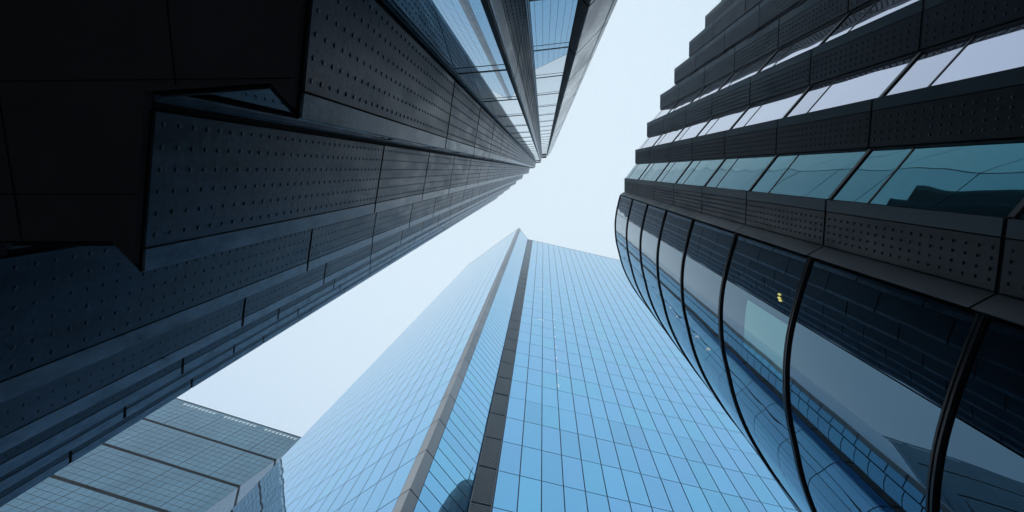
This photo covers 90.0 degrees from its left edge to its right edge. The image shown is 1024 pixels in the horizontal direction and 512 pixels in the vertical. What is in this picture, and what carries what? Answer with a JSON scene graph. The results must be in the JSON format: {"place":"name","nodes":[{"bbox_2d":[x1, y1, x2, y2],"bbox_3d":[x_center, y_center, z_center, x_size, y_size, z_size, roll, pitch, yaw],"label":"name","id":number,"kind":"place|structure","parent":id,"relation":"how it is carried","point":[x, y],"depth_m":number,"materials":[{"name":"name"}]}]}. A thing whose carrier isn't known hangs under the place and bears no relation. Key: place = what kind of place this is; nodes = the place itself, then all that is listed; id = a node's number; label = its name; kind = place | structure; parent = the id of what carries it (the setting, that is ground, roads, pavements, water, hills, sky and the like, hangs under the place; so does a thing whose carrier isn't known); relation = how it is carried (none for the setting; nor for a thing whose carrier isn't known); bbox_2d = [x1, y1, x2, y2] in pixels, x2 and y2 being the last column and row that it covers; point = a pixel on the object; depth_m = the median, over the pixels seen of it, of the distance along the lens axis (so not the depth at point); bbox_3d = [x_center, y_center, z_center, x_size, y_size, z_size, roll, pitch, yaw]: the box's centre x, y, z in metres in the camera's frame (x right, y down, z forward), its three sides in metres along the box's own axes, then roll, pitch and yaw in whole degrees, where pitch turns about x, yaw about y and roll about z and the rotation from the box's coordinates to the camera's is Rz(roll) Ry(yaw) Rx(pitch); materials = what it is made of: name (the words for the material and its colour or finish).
{"place":"outdoors","nodes":[
{"label":"outdoors","id":0,"kind":"place"},
{"bbox_2d":[0,398,300,511],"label":"sloping tower","id":1,"kind":"structure","parent":0,"point":[177,455],"depth_m":78.71,"materials":[{"name":"grey"}]},
{"bbox_2d":[0,0,617,506],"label":"office tower","id":2,"kind":"structure","parent":0,"point":[194,192],"depth_m":5.70,"materials":[{"name":"black"}]},
{"bbox_2d":[177,0,720,436],"label":"sky","id":3,"kind":"structure","parent":0,"point":[569,199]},
{"bbox_2d":[230,228,801,511],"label":"glass tower","id":4,"kind":"structure","parent":0,"point":[517,370],"depth_m":49.72,"materials":[{"name":"blue glass"}]},
{"bbox_2d":[309,495,327,511],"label":"window pane","id":5,"kind":"structure","parent":4,"relation":"in","point":[316,506],"depth_m":37.73,"materials":[{"name":"blue glass"}]},
{"bbox_2d":[318,484,344,511],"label":"window pane","id":6,"kind":"structure","parent":4,"relation":"in","point":[332,496],"depth_m":36.87,"materials":[{"name":"blue glass"}]},
{"bbox_2d":[328,472,361,511],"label":"window pane","id":7,"kind":"structure","parent":4,"relation":"in","point":[346,489],"depth_m":35.95,"materials":[{"name":"blue glass"}]},
{"bbox_2d":[338,496,357,511],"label":"window pane","id":8,"kind":"structure","parent":4,"relation":"in","point":[347,507],"depth_m":33.17,"materials":[{"name":"blue glass"}]},
{"bbox_2d":[341,461,377,506],"bbox_3d":[-10.555,15.828,35.778,1.565,4.020,0.012,-36,-84,8],"label":"window pane","id":9,"kind":"structure","parent":4,"relation":"in","point":[360,483],"depth_m":35.60,"materials":[{"name":"blue glass"}]},
{"bbox_2d":[350,483,377,511],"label":"window pane","id":10,"kind":"structure","parent":4,"relation":"in","point":[363,498],"depth_m":32.28,"materials":[{"name":"blue glass"}]},
{"bbox_2d":[360,450,394,493],"bbox_3d":[-9.251,14.889,35.540,1.565,4.020,0.013,-36,-84,8],"label":"window pane","id":11,"kind":"structure","parent":4,"relation":"in","point":[374,478],"depth_m":35.36,"materials":[{"name":"blue glass"}]},
{"bbox_2d":[363,470,396,511],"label":"window pane","id":12,"kind":"structure","parent":4,"relation":"in","point":[377,496],"depth_m":31.33,"materials":[{"name":"blue glass"}]},
{"bbox_2d":[377,497,398,511],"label":"window pane","id":13,"kind":"structure","parent":4,"relation":"in","point":[389,507],"depth_m":28.55,"materials":[{"name":"blue glass"}]},
{"bbox_2d":[379,437,412,480],"bbox_3d":[-7.947,13.950,35.301,1.565,4.020,0.012,-36,-84,8],"label":"window pane","id":14,"kind":"structure","parent":4,"relation":"in","point":[399,453],"depth_m":35.09,"materials":[{"name":"blue glass"}]},
{"bbox_2d":[378,457,415,509],"bbox_3d":[-6.889,13.691,31.028,1.565,4.020,0.012,-36,-84,8],"label":"window pane","id":15,"kind":"structure","parent":4,"relation":"in","point":[395,488],"depth_m":30.82,"materials":[{"name":"blue glass"}]},
{"bbox_2d":[398,426,429,467],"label":"window pane","id":16,"kind":"structure","parent":4,"relation":"in","point":[415,445],"depth_m":34.88,"materials":[{"name":"blue glass"}]},
{"bbox_2d":[414,500,428,511],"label":"window pane","id":17,"kind":"structure","parent":4,"relation":"in","point":[419,507],"depth_m":28.52,"materials":[{"name":"blue glass"}]},
{"bbox_2d":[419,485,446,511],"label":"window pane","id":18,"kind":"structure","parent":4,"relation":"in","point":[429,501],"depth_m":29.68,"materials":[{"name":"blue glass"}]},
{"bbox_2d":[424,472,462,511],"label":"window pane","id":19,"kind":"structure","parent":4,"relation":"in","point":[431,483],"depth_m":31.03,"materials":[{"name":"blue glass"}]},
{"bbox_2d":[429,459,469,511],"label":"window pane","id":20,"kind":"structure","parent":4,"relation":"in","point":[435,469],"depth_m":32.35,"materials":[{"name":"blue glass"}]},
{"bbox_2d":[434,448,471,500],"bbox_3d":[-3.842,14.352,33.730,0.013,1.287,3.719,-37,-84,9],"label":"window pane","id":21,"kind":"structure","parent":4,"relation":"in","point":[441,459],"depth_m":33.70,"materials":[{"name":"blue glass"}]},
{"bbox_2d":[438,438,474,487],"bbox_3d":[-3.759,14.125,35.075,0.012,1.287,3.719,-37,-85,9],"label":"window pane","id":22,"kind":"structure","parent":4,"relation":"in","point":[443,446],"depth_m":35.04,"materials":[{"name":"blue glass"}]},
{"bbox_2d":[442,427,477,475],"bbox_3d":[-3.677,13.898,36.420,0.012,1.287,3.719,-37,-85,9],"label":"window pane","id":23,"kind":"structure","parent":4,"relation":"in","point":[448,437],"depth_m":36.39,"materials":[{"name":"blue glass"}]},
{"bbox_2d":[446,419,479,464],"bbox_3d":[-3.595,13.671,37.765,0.012,1.287,3.719,-37,-85,9],"label":"window pane","id":24,"kind":"structure","parent":4,"relation":"in","point":[450,425],"depth_m":37.73,"materials":[{"name":"blue glass"}]},
{"bbox_2d":[449,410,481,453],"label":"window pane","id":25,"kind":"structure","parent":4,"relation":"in","point":[455,419],"depth_m":39.08,"materials":[{"name":"blue glass"}]},
{"bbox_2d":[453,402,483,443],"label":"window pane","id":26,"kind":"structure","parent":4,"relation":"in","point":[456,408],"depth_m":40.42,"materials":[{"name":"blue glass"}]},
{"bbox_2d":[455,395,485,434],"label":"window pane","id":27,"kind":"structure","parent":4,"relation":"in","point":[459,401],"depth_m":41.77,"materials":[{"name":"blue glass"}]},
{"bbox_2d":[492,508,508,511],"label":"window pane","id":28,"kind":"structure","parent":4,"relation":"in","point":[494,509],"depth_m":33.03,"materials":[{"name":"blue glass"}]},
{"bbox_2d":[493,471,518,511],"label":"window pane","id":29,"kind":"structure","parent":4,"relation":"in","point":[506,493],"depth_m":35.03,"materials":[{"name":"blue glass"}]},
{"bbox_2d":[499,442,521,474],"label":"window pane","id":30,"kind":"structure","parent":4,"relation":"in","point":[510,457],"depth_m":39.08,"materials":[{"name":"blue glass"}]},
{"bbox_2d":[503,417,522,445],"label":"window pane","id":31,"kind":"structure","parent":4,"relation":"in","point":[513,431],"depth_m":43.12,"materials":[{"name":"blue glass"}]},
{"bbox_2d":[507,397,524,420],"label":"window pane","id":32,"kind":"structure","parent":4,"relation":"in","point":[516,407],"depth_m":47.19,"materials":[{"name":"blue glass"}]},
{"bbox_2d":[518,476,540,511],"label":"window pane","id":33,"kind":"structure","parent":4,"relation":"in","point":[529,500],"depth_m":35.20,"materials":[{"name":"blue glass"}]},
{"bbox_2d":[520,446,540,479],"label":"window pane","id":34,"kind":"structure","parent":4,"relation":"in","point":[531,458],"depth_m":39.04,"materials":[{"name":"blue glass"}]},
{"bbox_2d":[523,421,540,449],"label":"window pane","id":35,"kind":"structure","parent":4,"relation":"in","point":[532,432],"depth_m":43.08,"materials":[{"name":"blue glass"}]},
{"bbox_2d":[524,401,541,424],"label":"window pane","id":36,"kind":"structure","parent":4,"relation":"in","point":[533,411],"depth_m":47.18,"materials":[{"name":"blue glass"}]},
{"bbox_2d":[542,405,558,428],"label":"window pane","id":37,"kind":"structure","parent":4,"relation":"in","point":[550,417],"depth_m":47.10,"materials":[{"name":"blue glass"}]},
{"bbox_2d":[542,426,560,454],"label":"window pane","id":38,"kind":"structure","parent":4,"relation":"in","point":[550,436],"depth_m":43.06,"materials":[{"name":"blue glass"}]},
{"bbox_2d":[542,451,562,485],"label":"window pane","id":39,"kind":"structure","parent":4,"relation":"in","point":[551,462],"depth_m":39.01,"materials":[{"name":"blue glass"}]},
{"bbox_2d":[542,481,563,511],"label":"window pane","id":40,"kind":"structure","parent":4,"relation":"in","point":[552,494],"depth_m":35.49,"materials":[{"name":"blue glass"}]},
{"bbox_2d":[559,409,576,432],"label":"window pane","id":41,"kind":"structure","parent":4,"relation":"in","point":[567,418],"depth_m":47.08,"materials":[{"name":"blue glass"}]},
{"bbox_2d":[560,430,580,458],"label":"window pane","id":42,"kind":"structure","parent":4,"relation":"in","point":[569,440],"depth_m":43.02,"materials":[{"name":"blue glass"}]},
{"bbox_2d":[562,456,584,490],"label":"window pane","id":43,"kind":"structure","parent":4,"relation":"in","point":[572,467],"depth_m":38.97,"materials":[{"name":"blue glass"}]},
{"bbox_2d":[564,487,586,511],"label":"window pane","id":44,"kind":"structure","parent":4,"relation":"in","point":[575,500],"depth_m":35.77,"materials":[{"name":"blue glass"}]},
{"bbox_2d":[575,412,594,437],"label":"window pane","id":45,"kind":"structure","parent":4,"relation":"in","point":[584,422],"depth_m":47.02,"materials":[{"name":"blue glass"}]},
{"bbox_2d":[578,434,599,463],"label":"window pane","id":46,"kind":"structure","parent":4,"relation":"in","point":[588,445],"depth_m":42.98,"materials":[{"name":"blue glass"}]},
{"bbox_2d":[582,460,606,495],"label":"window pane","id":47,"kind":"structure","parent":4,"relation":"in","point":[593,476],"depth_m":38.94,"materials":[{"name":"blue glass"}]},
{"bbox_2d":[586,492,609,511],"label":"window pane","id":48,"kind":"structure","parent":4,"relation":"in","point":[596,503],"depth_m":36.03,"materials":[{"name":"blue glass"}]},
{"bbox_2d":[592,416,612,441],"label":"window pane","id":49,"kind":"structure","parent":4,"relation":"in","point":[601,426],"depth_m":46.98,"materials":[{"name":"blue glass"}]},
{"bbox_2d":[596,438,619,468],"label":"window pane","id":50,"kind":"structure","parent":4,"relation":"in","point":[607,452],"depth_m":42.95,"materials":[{"name":"blue glass"}]},
{"bbox_2d":[602,465,628,500],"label":"window pane","id":51,"kind":"structure","parent":4,"relation":"in","point":[615,487],"depth_m":38.90,"materials":[{"name":"blue glass"}]},
{"bbox_2d":[608,497,630,511],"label":"window pane","id":52,"kind":"structure","parent":4,"relation":"in","point":[616,505],"depth_m":36.31,"materials":[{"name":"blue glass"}]},
{"bbox_2d":[609,420,630,445],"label":"window pane","id":53,"kind":"structure","parent":4,"relation":"in","point":[618,430],"depth_m":46.97,"materials":[{"name":"blue glass"}]},
{"bbox_2d":[615,443,639,472],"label":"window pane","id":54,"kind":"structure","parent":4,"relation":"in","point":[625,453],"depth_m":42.91,"materials":[{"name":"blue glass"}]},
{"bbox_2d":[621,469,650,506],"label":"window pane","id":55,"kind":"structure","parent":4,"relation":"in","point":[636,491],"depth_m":38.87,"materials":[{"name":"blue glass"}]},
{"bbox_2d":[625,424,649,450],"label":"window pane","id":56,"kind":"structure","parent":4,"relation":"in","point":[636,436],"depth_m":46.90,"materials":[{"name":"blue glass"}]},
{"bbox_2d":[630,502,651,511],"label":"window pane","id":57,"kind":"structure","parent":4,"relation":"in","point":[635,507],"depth_m":36.57,"materials":[{"name":"blue glass"}]},
{"bbox_2d":[633,447,659,477],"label":"window pane","id":58,"kind":"structure","parent":4,"relation":"in","point":[646,464],"depth_m":42.86,"materials":[{"name":"blue glass"}]},
{"bbox_2d":[642,428,667,454],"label":"window pane","id":59,"kind":"structure","parent":4,"relation":"in","point":[654,441],"depth_m":46.89,"materials":[{"name":"blue glass"}]},
{"bbox_2d":[641,474,672,511],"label":"window pane","id":60,"kind":"structure","parent":4,"relation":"in","point":[655,490],"depth_m":38.82,"materials":[{"name":"blue glass"}]},
{"bbox_2d":[652,508,668,511],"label":"window pane","id":61,"kind":"structure","parent":4,"relation":"in","point":[654,509],"depth_m":36.80,"materials":[{"name":"blue glass"}]},
{"bbox_2d":[651,451,679,482],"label":"window pane","id":62,"kind":"structure","parent":4,"relation":"in","point":[666,471],"depth_m":42.83,"materials":[{"name":"blue glass"}]},
{"bbox_2d":[659,432,685,458],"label":"window pane","id":63,"kind":"structure","parent":4,"relation":"in","point":[672,447],"depth_m":46.84,"materials":[{"name":"blue glass"}]},
{"bbox_2d":[661,479,691,511],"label":"window pane","id":64,"kind":"structure","parent":4,"relation":"in","point":[678,500],"depth_m":38.95,"materials":[{"name":"blue glass"}]},
{"bbox_2d":[669,456,699,487],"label":"window pane","id":65,"kind":"structure","parent":4,"relation":"in","point":[682,468],"depth_m":42.82,"materials":[{"name":"blue glass"}]},
{"bbox_2d":[675,436,703,462],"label":"window pane","id":66,"kind":"structure","parent":4,"relation":"in","point":[687,446],"depth_m":46.82,"materials":[{"name":"blue glass"}]},
{"bbox_2d":[682,484,711,511],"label":"window pane","id":67,"kind":"structure","parent":4,"relation":"in","point":[698,503],"depth_m":39.23,"materials":[{"name":"blue glass"}]},
{"bbox_2d":[687,460,719,491],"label":"window pane","id":68,"kind":"structure","parent":4,"relation":"in","point":[700,471],"depth_m":42.77,"materials":[{"name":"blue glass"}]},
{"bbox_2d":[692,440,721,466],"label":"window pane","id":69,"kind":"structure","parent":4,"relation":"in","point":[704,449],"depth_m":46.78,"materials":[{"name":"blue glass"}]},
{"bbox_2d":[701,488,729,511],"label":"window pane","id":70,"kind":"structure","parent":4,"relation":"in","point":[715,500],"depth_m":39.52,"materials":[{"name":"blue glass"}]},
{"bbox_2d":[705,464,739,496],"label":"window pane","id":71,"kind":"structure","parent":4,"relation":"in","point":[725,486],"depth_m":42.73,"materials":[{"name":"blue glass"}]},
{"bbox_2d":[709,444,739,471],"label":"window pane","id":72,"kind":"structure","parent":4,"relation":"in","point":[721,453],"depth_m":46.74,"materials":[{"name":"blue glass"}]},
{"bbox_2d":[721,493,748,511],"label":"window pane","id":73,"kind":"structure","parent":4,"relation":"in","point":[735,504],"depth_m":39.79,"materials":[{"name":"blue glass"}]},
{"bbox_2d":[725,447,757,475],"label":"window pane","id":74,"kind":"structure","parent":4,"relation":"in","point":[743,464],"depth_m":46.70,"materials":[{"name":"blue glass"}]},
{"bbox_2d":[724,468,759,501],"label":"window pane","id":75,"kind":"structure","parent":4,"relation":"in","point":[738,480],"depth_m":42.69,"materials":[{"name":"blue glass"}]},
{"bbox_2d":[742,498,765,511],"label":"window pane","id":76,"kind":"structure","parent":4,"relation":"in","point":[753,506],"depth_m":40.05,"materials":[{"name":"blue glass"}]},
{"bbox_2d":[743,452,775,479],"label":"window pane","id":77,"kind":"structure","parent":4,"relation":"in","point":[759,466],"depth_m":46.69,"materials":[{"name":"blue glass"}]},
{"bbox_2d":[742,473,778,505],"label":"window pane","id":78,"kind":"structure","parent":4,"relation":"in","point":[762,492],"depth_m":42.66,"materials":[{"name":"blue glass"}]},
{"bbox_2d":[761,502,783,511],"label":"window pane","id":79,"kind":"structure","parent":4,"relation":"in","point":[769,508],"depth_m":40.31,"materials":[{"name":"blue glass"}]},
{"bbox_2d":[760,477,799,510],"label":"window pane","id":80,"kind":"structure","parent":4,"relation":"in","point":[777,491],"depth_m":42.59,"materials":[{"name":"blue glass"}]},
{"bbox_2d":[782,507,799,511],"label":"window pane","id":81,"kind":"structure","parent":4,"relation":"in","point":[785,509],"depth_m":40.55,"materials":[{"name":"blue glass"}]},
{"bbox_2d":[614,0,1023,511],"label":"office block","id":82,"kind":"structure","parent":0,"point":[819,226],"depth_m":9.46,"materials":[{"name":"black glass"}]}
]}

